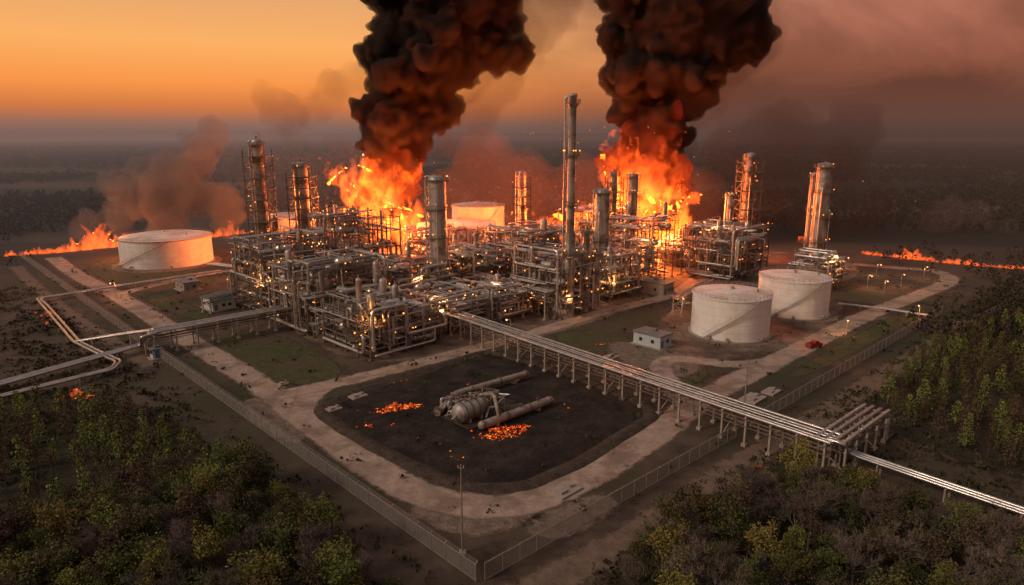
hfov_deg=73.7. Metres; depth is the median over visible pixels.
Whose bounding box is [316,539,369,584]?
leafy tree
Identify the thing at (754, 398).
concrete slab
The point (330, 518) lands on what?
leafy tree
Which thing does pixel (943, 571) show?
leafy tree
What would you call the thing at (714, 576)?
bare tree
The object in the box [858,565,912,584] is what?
leafy tree
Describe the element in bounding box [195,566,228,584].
leafy tree
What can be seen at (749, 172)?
process column
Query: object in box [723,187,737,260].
process column
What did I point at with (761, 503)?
bare tree
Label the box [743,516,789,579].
leafy tree
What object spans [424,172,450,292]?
process column
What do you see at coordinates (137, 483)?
leafy tree
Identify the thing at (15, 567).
leafy tree
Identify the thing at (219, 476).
leafy tree
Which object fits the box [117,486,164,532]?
leafy tree
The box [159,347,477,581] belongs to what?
chain link fence
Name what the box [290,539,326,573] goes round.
bare tree
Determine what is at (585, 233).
process column
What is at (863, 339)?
grass
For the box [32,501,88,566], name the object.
leafy tree
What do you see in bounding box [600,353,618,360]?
concrete slab
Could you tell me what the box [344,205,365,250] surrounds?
process column
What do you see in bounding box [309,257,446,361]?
process unit
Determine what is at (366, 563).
bare tree
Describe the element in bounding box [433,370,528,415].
bent pipe
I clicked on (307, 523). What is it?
leafy tree
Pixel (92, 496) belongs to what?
leafy tree
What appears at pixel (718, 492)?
leafy tree
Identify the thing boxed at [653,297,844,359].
yard
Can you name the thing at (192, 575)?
leafy tree
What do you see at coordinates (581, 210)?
process unit
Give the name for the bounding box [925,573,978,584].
leafy tree
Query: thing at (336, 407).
concrete slab
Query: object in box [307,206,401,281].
process unit
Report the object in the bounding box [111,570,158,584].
leafy tree
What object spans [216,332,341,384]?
grass
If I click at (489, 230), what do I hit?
process unit
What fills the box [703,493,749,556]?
leafy tree
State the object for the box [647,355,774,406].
road
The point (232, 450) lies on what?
leafy tree
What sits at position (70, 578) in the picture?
leafy tree
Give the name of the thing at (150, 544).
bare tree
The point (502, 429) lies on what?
embers
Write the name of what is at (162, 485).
leafy tree
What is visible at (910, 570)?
leafy tree
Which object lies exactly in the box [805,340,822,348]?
pickup truck
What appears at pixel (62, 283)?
chain link fence
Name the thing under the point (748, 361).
utility pole
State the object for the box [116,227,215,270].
storage tank
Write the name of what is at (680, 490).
leafy tree
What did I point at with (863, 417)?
pipe rack
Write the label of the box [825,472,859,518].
leafy tree
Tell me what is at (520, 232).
process unit
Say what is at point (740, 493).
leafy tree
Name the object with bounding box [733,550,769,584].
leafy tree
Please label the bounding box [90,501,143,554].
leafy tree
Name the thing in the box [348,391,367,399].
concrete slab
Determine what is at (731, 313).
storage tank
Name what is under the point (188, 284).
building
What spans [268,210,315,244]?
storage tank
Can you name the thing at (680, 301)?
pipeline
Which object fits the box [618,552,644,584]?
bare tree
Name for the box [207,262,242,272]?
pipeline
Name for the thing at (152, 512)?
leafy tree
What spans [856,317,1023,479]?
forest floor
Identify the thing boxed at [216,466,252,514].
leafy tree
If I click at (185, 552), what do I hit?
bare tree
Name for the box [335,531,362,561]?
leafy tree
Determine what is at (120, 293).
road
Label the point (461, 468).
utility pole
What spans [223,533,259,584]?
bare tree
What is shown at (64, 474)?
forest floor
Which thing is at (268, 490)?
leafy tree
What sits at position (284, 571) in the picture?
leafy tree
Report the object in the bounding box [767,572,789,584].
leafy tree
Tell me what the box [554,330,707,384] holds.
grass
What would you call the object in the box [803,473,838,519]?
leafy tree
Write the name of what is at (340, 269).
process unit
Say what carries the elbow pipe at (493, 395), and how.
attached to the pressure vessel at (470, 409)
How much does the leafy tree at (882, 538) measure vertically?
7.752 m
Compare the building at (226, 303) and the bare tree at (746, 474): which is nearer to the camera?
the bare tree at (746, 474)
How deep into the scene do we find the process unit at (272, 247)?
230.67 m
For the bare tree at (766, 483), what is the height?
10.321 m
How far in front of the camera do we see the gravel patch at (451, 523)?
107.48 m
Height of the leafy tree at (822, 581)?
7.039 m
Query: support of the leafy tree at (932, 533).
on the forest floor at (619, 579)
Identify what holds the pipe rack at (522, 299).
on the yard at (775, 259)
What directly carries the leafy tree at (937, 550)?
on the forest floor at (619, 579)
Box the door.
[155,350,159,357]
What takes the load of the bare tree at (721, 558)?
on the forest floor at (619, 579)
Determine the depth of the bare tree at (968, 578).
81.30 m
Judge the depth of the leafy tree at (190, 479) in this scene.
108.17 m
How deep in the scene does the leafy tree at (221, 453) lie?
114.75 m
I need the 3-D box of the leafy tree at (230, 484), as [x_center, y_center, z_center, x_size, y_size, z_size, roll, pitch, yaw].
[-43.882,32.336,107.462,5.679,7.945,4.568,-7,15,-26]
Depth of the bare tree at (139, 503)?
99.25 m
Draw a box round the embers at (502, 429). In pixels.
[471,424,529,440]
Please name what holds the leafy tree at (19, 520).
on the forest floor at (64, 474)
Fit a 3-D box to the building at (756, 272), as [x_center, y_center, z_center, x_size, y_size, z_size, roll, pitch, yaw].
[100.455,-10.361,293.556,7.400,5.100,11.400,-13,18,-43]
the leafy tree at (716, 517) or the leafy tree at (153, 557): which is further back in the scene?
the leafy tree at (716, 517)
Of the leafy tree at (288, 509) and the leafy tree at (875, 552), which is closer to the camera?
the leafy tree at (875, 552)
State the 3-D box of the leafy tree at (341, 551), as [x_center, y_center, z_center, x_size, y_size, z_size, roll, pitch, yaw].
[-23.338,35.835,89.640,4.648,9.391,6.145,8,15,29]
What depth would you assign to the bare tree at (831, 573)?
85.45 m
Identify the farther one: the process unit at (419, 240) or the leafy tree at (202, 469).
the process unit at (419, 240)
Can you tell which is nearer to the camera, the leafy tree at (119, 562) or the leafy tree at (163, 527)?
the leafy tree at (119, 562)
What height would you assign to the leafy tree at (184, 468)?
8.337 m
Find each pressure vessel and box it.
[451,393,488,423]
[478,396,553,429]
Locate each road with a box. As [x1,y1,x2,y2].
[45,256,958,519]
[109,267,248,295]
[273,278,702,400]
[287,388,333,411]
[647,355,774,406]
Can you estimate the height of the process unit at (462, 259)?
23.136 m
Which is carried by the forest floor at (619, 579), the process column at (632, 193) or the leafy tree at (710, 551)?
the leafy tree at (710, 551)
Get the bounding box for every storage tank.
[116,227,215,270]
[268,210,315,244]
[416,217,495,247]
[451,200,504,230]
[688,281,773,343]
[758,266,832,320]
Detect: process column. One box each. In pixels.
[240,136,278,259]
[270,215,280,257]
[284,159,319,254]
[320,201,341,253]
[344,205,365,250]
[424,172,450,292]
[512,169,531,238]
[541,226,560,258]
[574,226,595,311]
[589,249,605,309]
[590,182,613,290]
[605,165,624,246]
[624,171,641,238]
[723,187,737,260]
[733,149,764,260]
[802,170,816,266]
[807,160,836,271]
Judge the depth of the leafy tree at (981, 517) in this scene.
93.47 m
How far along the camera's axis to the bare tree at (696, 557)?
84.69 m
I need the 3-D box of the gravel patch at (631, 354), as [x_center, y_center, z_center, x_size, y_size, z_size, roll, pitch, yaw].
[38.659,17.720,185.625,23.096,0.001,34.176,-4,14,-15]
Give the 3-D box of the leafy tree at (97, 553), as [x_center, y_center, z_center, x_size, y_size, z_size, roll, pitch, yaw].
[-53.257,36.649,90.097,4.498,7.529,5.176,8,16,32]
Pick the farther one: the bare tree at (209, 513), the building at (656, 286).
the building at (656, 286)
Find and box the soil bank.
[314,351,659,493]
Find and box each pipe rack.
[145,301,311,351]
[200,284,255,313]
[448,311,840,466]
[450,267,556,320]
[450,290,553,329]
[671,278,713,313]
[814,403,891,474]
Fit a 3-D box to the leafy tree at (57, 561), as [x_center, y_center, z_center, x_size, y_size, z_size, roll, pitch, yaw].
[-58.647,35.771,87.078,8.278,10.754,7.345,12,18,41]
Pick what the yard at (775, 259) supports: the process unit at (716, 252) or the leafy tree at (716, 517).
the process unit at (716, 252)
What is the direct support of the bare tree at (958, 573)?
on the forest floor at (619, 579)
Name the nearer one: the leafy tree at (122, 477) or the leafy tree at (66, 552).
the leafy tree at (66, 552)
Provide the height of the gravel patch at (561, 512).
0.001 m
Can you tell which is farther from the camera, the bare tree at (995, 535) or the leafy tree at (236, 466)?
the leafy tree at (236, 466)
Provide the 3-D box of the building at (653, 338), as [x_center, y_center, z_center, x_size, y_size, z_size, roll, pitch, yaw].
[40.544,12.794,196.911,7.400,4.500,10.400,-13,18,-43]
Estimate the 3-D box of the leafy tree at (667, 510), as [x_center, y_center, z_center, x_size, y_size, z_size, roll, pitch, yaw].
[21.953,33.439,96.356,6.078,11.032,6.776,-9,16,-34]
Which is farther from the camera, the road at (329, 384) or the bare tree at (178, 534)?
the road at (329, 384)
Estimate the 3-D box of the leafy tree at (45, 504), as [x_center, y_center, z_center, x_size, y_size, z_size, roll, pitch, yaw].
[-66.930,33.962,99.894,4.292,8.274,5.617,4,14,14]
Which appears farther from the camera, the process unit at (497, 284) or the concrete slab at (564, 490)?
the process unit at (497, 284)
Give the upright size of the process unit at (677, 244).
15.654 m
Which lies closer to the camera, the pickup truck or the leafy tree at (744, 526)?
the leafy tree at (744, 526)
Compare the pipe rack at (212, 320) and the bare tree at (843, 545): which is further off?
the pipe rack at (212, 320)
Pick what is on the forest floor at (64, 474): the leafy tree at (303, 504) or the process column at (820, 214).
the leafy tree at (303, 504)
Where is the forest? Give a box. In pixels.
[0,145,1023,347]
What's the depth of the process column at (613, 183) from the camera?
301.43 m
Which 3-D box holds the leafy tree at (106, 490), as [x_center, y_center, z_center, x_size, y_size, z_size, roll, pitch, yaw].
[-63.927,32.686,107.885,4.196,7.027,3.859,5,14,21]
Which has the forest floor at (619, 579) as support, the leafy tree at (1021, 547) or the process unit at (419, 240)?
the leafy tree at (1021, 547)
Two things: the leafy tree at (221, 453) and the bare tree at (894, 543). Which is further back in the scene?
the leafy tree at (221, 453)
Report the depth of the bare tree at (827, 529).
97.14 m
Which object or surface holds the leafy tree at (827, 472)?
on the forest floor at (619, 579)
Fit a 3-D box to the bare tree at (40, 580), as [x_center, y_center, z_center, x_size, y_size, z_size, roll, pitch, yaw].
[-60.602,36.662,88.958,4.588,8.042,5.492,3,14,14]
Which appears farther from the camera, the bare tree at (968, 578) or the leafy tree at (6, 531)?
the leafy tree at (6, 531)
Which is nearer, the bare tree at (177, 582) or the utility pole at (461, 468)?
the bare tree at (177, 582)
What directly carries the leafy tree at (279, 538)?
on the forest floor at (64, 474)
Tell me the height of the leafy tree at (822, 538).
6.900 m
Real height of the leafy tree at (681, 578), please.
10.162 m
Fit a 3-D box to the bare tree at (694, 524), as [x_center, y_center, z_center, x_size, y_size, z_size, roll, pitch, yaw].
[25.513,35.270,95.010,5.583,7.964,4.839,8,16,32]
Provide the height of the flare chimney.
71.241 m
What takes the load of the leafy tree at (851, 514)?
on the forest floor at (619, 579)
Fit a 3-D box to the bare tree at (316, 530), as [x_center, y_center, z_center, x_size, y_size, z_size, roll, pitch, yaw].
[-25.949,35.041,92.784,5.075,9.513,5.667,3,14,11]
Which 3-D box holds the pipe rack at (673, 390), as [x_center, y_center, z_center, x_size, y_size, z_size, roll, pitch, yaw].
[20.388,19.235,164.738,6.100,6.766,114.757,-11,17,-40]
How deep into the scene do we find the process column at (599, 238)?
249.89 m
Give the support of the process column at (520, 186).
on the yard at (775, 259)
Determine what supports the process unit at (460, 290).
on the yard at (775, 259)
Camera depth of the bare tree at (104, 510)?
102.63 m
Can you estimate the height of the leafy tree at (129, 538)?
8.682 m
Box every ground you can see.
[0,133,1023,584]
[328,350,660,492]
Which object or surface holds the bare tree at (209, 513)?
on the forest floor at (64, 474)
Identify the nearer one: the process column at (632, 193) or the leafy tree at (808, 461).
the leafy tree at (808, 461)
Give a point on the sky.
(67, 66)
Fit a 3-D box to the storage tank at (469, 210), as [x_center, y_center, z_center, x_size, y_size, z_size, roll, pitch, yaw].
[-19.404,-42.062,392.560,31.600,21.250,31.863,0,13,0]
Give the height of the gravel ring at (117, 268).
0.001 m
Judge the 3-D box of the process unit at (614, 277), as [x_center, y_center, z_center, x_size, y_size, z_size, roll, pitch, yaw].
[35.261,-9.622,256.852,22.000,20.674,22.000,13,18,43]
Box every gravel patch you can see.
[242,397,306,442]
[407,506,541,537]
[523,492,617,539]
[606,341,700,376]
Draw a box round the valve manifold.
[431,386,523,429]
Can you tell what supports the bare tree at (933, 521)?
on the forest floor at (619, 579)
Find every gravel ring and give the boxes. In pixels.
[110,255,223,272]
[678,320,781,346]
[771,309,839,323]
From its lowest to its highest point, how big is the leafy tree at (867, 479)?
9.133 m
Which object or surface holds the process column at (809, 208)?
on the yard at (775, 259)
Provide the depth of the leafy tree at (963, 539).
92.07 m
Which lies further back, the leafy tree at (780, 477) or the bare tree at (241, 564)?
the leafy tree at (780, 477)
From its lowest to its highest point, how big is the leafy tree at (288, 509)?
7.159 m
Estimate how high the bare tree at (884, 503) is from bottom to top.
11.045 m
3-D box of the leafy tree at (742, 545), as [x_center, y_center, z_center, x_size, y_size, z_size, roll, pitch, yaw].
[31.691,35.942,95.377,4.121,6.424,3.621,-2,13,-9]
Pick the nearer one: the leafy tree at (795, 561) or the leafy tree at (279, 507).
the leafy tree at (795, 561)
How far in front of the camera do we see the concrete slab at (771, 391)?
160.25 m
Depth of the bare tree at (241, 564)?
88.61 m
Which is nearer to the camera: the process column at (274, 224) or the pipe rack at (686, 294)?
the pipe rack at (686, 294)
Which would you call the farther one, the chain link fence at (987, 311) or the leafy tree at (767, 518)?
the chain link fence at (987, 311)
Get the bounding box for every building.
[147,345,162,360]
[173,277,202,292]
[200,293,238,312]
[630,326,673,350]
[633,276,675,295]
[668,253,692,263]
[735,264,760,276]
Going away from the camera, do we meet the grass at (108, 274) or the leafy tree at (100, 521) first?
the leafy tree at (100, 521)
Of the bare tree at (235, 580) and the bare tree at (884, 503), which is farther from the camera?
the bare tree at (884, 503)
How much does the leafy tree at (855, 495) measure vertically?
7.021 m
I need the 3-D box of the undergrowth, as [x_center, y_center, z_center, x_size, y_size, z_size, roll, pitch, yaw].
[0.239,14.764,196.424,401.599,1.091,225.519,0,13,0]
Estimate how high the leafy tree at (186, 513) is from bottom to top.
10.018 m
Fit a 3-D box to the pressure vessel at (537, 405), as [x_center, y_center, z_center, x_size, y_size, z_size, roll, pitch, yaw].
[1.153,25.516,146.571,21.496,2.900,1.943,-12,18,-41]
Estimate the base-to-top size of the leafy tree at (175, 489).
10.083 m
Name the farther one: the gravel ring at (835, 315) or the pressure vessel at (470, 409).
the gravel ring at (835, 315)
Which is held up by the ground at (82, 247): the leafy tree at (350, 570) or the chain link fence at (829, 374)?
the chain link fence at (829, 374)
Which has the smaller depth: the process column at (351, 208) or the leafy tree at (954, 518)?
the leafy tree at (954, 518)
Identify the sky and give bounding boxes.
[0,0,1023,132]
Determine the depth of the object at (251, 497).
102.97 m
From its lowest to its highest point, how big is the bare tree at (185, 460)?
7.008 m
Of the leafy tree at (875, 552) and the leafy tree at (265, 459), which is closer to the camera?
the leafy tree at (875, 552)
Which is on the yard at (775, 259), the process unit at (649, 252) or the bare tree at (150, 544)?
the process unit at (649, 252)
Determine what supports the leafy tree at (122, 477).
on the forest floor at (64, 474)
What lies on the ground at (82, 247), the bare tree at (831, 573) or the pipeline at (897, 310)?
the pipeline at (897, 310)
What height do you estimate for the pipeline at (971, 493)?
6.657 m
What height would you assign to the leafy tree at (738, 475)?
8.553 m
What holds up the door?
in the building at (155, 351)
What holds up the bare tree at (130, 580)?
on the forest floor at (64, 474)
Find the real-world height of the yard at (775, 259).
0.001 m
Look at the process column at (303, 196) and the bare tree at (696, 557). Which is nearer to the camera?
the bare tree at (696, 557)
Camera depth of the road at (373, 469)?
141.39 m
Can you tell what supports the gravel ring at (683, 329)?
on the yard at (688, 346)
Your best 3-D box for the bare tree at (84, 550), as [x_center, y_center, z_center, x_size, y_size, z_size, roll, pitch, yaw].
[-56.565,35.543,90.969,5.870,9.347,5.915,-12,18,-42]
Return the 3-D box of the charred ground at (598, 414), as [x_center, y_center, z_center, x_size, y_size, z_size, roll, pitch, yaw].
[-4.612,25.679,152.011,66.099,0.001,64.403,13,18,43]
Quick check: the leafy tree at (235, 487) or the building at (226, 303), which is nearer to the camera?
the leafy tree at (235, 487)
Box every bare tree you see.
[17,578,42,584]
[23,543,62,584]
[63,521,107,574]
[67,518,105,569]
[87,496,121,523]
[115,490,151,531]
[121,558,163,584]
[131,549,190,584]
[137,534,176,581]
[155,503,181,530]
[162,541,198,584]
[163,515,198,579]
[177,453,205,472]
[193,496,218,525]
[196,564,242,584]
[203,490,236,553]
[215,536,243,580]
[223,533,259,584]
[232,550,256,583]
[239,519,282,555]
[279,570,308,584]
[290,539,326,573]
[294,518,341,576]
[355,548,378,584]
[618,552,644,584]
[660,534,713,584]
[674,505,696,544]
[683,514,718,558]
[694,540,748,584]
[709,555,756,584]
[731,462,764,489]
[746,494,771,528]
[748,468,782,525]
[751,550,769,577]
[765,485,799,537]
[774,493,819,549]
[794,475,843,535]
[799,464,827,495]
[818,570,849,584]
[821,517,854,549]
[822,484,859,525]
[833,526,887,584]
[849,481,902,547]
[874,520,934,568]
[907,504,944,558]
[925,503,958,537]
[936,560,970,581]
[949,568,992,584]
[961,538,992,574]
[972,543,1023,584]
[975,500,1023,580]
[978,524,1023,576]
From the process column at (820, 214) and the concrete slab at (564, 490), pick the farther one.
the process column at (820, 214)
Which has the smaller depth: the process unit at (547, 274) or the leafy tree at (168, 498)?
the leafy tree at (168, 498)
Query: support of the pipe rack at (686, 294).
on the yard at (688, 346)
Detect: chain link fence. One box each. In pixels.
[20,252,153,347]
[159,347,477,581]
[484,425,736,580]
[749,305,943,427]
[964,296,1018,327]
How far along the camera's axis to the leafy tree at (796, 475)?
107.53 m
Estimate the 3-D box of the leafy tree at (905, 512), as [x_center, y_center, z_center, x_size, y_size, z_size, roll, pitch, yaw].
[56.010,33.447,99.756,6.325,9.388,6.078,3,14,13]
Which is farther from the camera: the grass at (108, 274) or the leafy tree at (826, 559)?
the grass at (108, 274)
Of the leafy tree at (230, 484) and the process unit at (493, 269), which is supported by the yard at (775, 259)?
the process unit at (493, 269)
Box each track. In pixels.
[8,266,161,367]
[498,297,1021,584]
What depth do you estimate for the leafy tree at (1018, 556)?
88.16 m
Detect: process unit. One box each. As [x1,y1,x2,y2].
[228,225,329,318]
[262,246,390,335]
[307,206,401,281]
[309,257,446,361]
[363,239,457,292]
[398,277,501,336]
[401,222,467,263]
[420,230,510,285]
[451,243,507,280]
[457,271,535,322]
[469,222,538,262]
[485,216,577,278]
[510,242,595,319]
[558,203,626,259]
[574,243,641,301]
[609,199,678,278]
[655,227,705,265]
[678,216,770,283]
[786,247,846,290]
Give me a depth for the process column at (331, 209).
283.74 m
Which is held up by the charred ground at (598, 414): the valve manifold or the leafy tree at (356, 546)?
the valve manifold
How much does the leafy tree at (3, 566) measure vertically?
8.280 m
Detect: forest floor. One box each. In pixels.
[0,387,368,584]
[608,476,1008,584]
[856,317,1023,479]
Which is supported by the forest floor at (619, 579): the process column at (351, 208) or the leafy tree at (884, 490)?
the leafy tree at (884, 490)
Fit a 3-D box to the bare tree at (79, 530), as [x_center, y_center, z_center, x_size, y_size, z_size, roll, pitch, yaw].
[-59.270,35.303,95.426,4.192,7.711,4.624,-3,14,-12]
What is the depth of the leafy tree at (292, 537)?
96.28 m
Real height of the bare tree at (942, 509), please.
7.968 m
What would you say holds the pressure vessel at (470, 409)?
on the charred ground at (598, 414)
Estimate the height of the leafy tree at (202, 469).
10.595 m
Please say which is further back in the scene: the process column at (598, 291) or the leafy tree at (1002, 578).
the process column at (598, 291)
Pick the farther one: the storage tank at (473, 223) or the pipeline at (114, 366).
the storage tank at (473, 223)
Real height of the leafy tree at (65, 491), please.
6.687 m
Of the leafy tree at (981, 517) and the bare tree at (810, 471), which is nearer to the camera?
the leafy tree at (981, 517)
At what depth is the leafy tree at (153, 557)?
85.86 m
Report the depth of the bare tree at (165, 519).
96.47 m
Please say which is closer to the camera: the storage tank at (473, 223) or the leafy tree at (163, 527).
the leafy tree at (163, 527)
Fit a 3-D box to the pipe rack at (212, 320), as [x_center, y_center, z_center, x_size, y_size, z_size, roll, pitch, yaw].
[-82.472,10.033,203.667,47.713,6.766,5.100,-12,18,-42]
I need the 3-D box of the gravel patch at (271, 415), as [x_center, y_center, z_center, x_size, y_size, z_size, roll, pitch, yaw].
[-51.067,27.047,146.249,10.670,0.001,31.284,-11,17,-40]
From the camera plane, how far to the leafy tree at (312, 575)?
82.89 m
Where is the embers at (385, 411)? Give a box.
[376,403,422,414]
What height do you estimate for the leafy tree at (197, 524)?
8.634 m
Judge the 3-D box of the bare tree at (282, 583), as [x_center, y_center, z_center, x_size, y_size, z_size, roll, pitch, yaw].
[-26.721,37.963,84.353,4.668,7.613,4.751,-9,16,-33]
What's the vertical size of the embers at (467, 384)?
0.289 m
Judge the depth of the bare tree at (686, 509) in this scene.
100.51 m
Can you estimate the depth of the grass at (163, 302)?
239.81 m
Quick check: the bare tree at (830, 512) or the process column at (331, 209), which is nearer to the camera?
the bare tree at (830, 512)
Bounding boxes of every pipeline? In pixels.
[0,332,156,385]
[0,341,121,403]
[36,269,221,351]
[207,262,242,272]
[667,293,691,304]
[827,436,1023,525]
[838,302,930,316]
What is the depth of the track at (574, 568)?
116.04 m
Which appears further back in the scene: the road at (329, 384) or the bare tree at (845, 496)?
the road at (329, 384)
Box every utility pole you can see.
[457,464,465,554]
[740,359,750,424]
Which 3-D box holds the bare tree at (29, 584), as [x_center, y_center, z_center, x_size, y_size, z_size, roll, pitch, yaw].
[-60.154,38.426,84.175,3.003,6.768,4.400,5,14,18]
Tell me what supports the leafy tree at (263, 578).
on the forest floor at (64, 474)
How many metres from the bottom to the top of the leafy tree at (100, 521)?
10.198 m
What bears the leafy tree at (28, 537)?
on the forest floor at (64, 474)
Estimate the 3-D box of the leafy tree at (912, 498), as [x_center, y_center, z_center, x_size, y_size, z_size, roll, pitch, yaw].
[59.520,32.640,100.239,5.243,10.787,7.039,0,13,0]
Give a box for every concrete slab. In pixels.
[277,380,289,386]
[325,404,342,412]
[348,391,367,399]
[546,480,582,500]
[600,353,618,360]
[738,392,766,404]
[761,387,781,395]
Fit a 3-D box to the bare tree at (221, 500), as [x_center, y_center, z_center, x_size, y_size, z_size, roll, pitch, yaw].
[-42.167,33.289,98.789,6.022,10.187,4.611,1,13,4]
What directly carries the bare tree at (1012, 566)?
on the forest floor at (619, 579)
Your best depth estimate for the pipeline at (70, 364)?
176.23 m
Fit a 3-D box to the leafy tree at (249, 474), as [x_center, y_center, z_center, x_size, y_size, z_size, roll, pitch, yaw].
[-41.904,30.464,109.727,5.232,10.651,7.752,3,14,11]
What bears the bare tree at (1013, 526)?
on the forest floor at (619, 579)
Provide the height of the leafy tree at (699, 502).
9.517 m
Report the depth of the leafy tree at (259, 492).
106.84 m
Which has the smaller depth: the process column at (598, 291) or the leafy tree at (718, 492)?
the leafy tree at (718, 492)
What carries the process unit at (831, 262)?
on the yard at (775, 259)
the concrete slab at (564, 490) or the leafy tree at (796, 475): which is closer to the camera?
the leafy tree at (796, 475)
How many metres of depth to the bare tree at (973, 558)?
88.29 m
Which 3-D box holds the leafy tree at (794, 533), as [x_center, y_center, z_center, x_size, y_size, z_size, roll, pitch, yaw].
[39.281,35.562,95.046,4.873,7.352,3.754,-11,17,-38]
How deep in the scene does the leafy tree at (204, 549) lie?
89.23 m
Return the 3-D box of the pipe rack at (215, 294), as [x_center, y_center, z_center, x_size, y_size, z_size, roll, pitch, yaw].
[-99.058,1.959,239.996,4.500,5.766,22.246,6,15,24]
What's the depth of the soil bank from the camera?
135.33 m
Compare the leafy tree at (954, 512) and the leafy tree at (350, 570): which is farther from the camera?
the leafy tree at (954, 512)
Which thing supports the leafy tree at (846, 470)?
on the forest floor at (619, 579)
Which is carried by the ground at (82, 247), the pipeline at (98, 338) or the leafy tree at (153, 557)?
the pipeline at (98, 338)
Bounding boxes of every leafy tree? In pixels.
[0,496,31,553]
[0,520,16,563]
[0,531,39,560]
[0,545,36,583]
[0,554,20,584]
[15,531,80,584]
[16,496,45,537]
[22,528,67,550]
[25,520,66,552]
[31,497,69,530]
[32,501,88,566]
[46,538,84,571]
[49,481,82,522]
[54,556,95,584]
[60,490,98,544]
[71,483,116,548]
[74,549,132,584]
[81,577,112,584]
[85,495,129,543]
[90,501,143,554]
[90,546,129,584]
[95,475,121,505]
[101,531,155,584]
[109,452,158,494]
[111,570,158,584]
[115,469,153,510]
[116,505,153,550]
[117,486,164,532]
[119,502,170,551]
[137,531,186,583]
[148,509,180,538]
[152,465,192,504]
[154,476,184,508]
[162,477,204,514]
[168,461,197,482]
[169,481,206,534]
[180,463,214,512]
[181,514,222,566]
[182,566,218,584]
[187,519,229,580]
[188,456,221,495]
[190,469,224,524]
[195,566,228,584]
[207,441,237,475]
[208,469,225,482]
[212,503,250,558]
[214,469,241,502]
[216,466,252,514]
[217,473,249,508]
[218,439,254,479]
[222,462,241,476]
[225,544,292,584]
[233,444,280,491]
[234,440,267,489]
[234,448,270,493]
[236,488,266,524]
[238,558,290,584]
[242,484,265,516]
[252,512,299,572]
[262,478,288,506]
[267,495,306,545]
[268,482,298,509]
[269,551,296,583]
[273,495,298,521]
[280,512,309,560]
[287,510,322,568]
[293,558,331,584]
[296,497,322,533]
[298,489,339,549]
[311,531,354,574]
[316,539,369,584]
[319,507,346,545]
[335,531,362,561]
[376,574,404,584]
[624,523,661,576]
[644,491,690,562]
[645,519,694,583]
[654,553,698,584]
[666,476,708,531]
[684,491,719,543]
[703,484,726,519]
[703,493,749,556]
[703,538,733,581]
[704,471,758,537]
[708,508,725,541]
[717,502,753,545]
[726,561,767,584]
[727,528,756,561]
[731,580,763,584]
[732,462,762,489]
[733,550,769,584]
[735,485,759,531]
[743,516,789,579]
[754,467,784,520]
[763,535,821,584]
[766,460,785,486]
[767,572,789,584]
[772,484,806,530]
[776,435,820,481]
[779,522,810,553]
[781,466,812,513]
[792,499,825,551]
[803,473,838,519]
[807,577,833,584]
[809,546,848,584]
[811,464,837,486]
[815,528,847,571]
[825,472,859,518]
[830,459,865,505]
[835,499,865,537]
[841,465,880,516]
[848,491,874,530]
[853,521,893,579]
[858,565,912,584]
[859,567,886,584]
[863,521,898,569]
[865,480,901,511]
[870,504,923,563]
[875,493,920,534]
[881,552,932,584]
[898,480,941,531]
[903,530,964,584]
[914,523,961,574]
[925,558,962,584]
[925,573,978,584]
[936,498,983,561]
[939,500,971,538]
[943,508,997,574]
[954,503,1016,573]
[972,568,1017,584]
[994,549,1023,584]
[1011,533,1023,567]
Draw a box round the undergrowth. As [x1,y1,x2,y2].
[0,267,1023,584]
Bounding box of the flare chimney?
[553,93,580,317]
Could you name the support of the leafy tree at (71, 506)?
on the forest floor at (64, 474)
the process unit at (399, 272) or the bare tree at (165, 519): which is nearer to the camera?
the bare tree at (165, 519)
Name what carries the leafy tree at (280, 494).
on the forest floor at (64, 474)
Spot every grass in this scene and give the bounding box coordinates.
[89,261,213,290]
[144,295,209,318]
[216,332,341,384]
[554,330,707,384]
[787,307,925,377]
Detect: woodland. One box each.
[0,307,1023,503]
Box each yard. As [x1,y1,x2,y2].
[242,246,859,362]
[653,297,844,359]
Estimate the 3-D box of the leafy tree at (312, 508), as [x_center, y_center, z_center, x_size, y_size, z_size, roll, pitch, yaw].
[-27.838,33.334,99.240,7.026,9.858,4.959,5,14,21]
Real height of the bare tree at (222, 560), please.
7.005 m
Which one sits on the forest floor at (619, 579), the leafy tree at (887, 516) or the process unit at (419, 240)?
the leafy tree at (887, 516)
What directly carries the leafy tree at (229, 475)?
on the forest floor at (64, 474)
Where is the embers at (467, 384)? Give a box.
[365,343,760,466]
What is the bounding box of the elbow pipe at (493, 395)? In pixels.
[478,392,499,416]
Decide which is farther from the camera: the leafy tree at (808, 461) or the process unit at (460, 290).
the process unit at (460, 290)
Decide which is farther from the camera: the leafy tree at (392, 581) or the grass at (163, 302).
the grass at (163, 302)
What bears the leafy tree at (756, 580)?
on the forest floor at (619, 579)
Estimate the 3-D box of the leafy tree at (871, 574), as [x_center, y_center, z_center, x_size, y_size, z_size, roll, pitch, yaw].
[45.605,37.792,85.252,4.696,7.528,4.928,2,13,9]

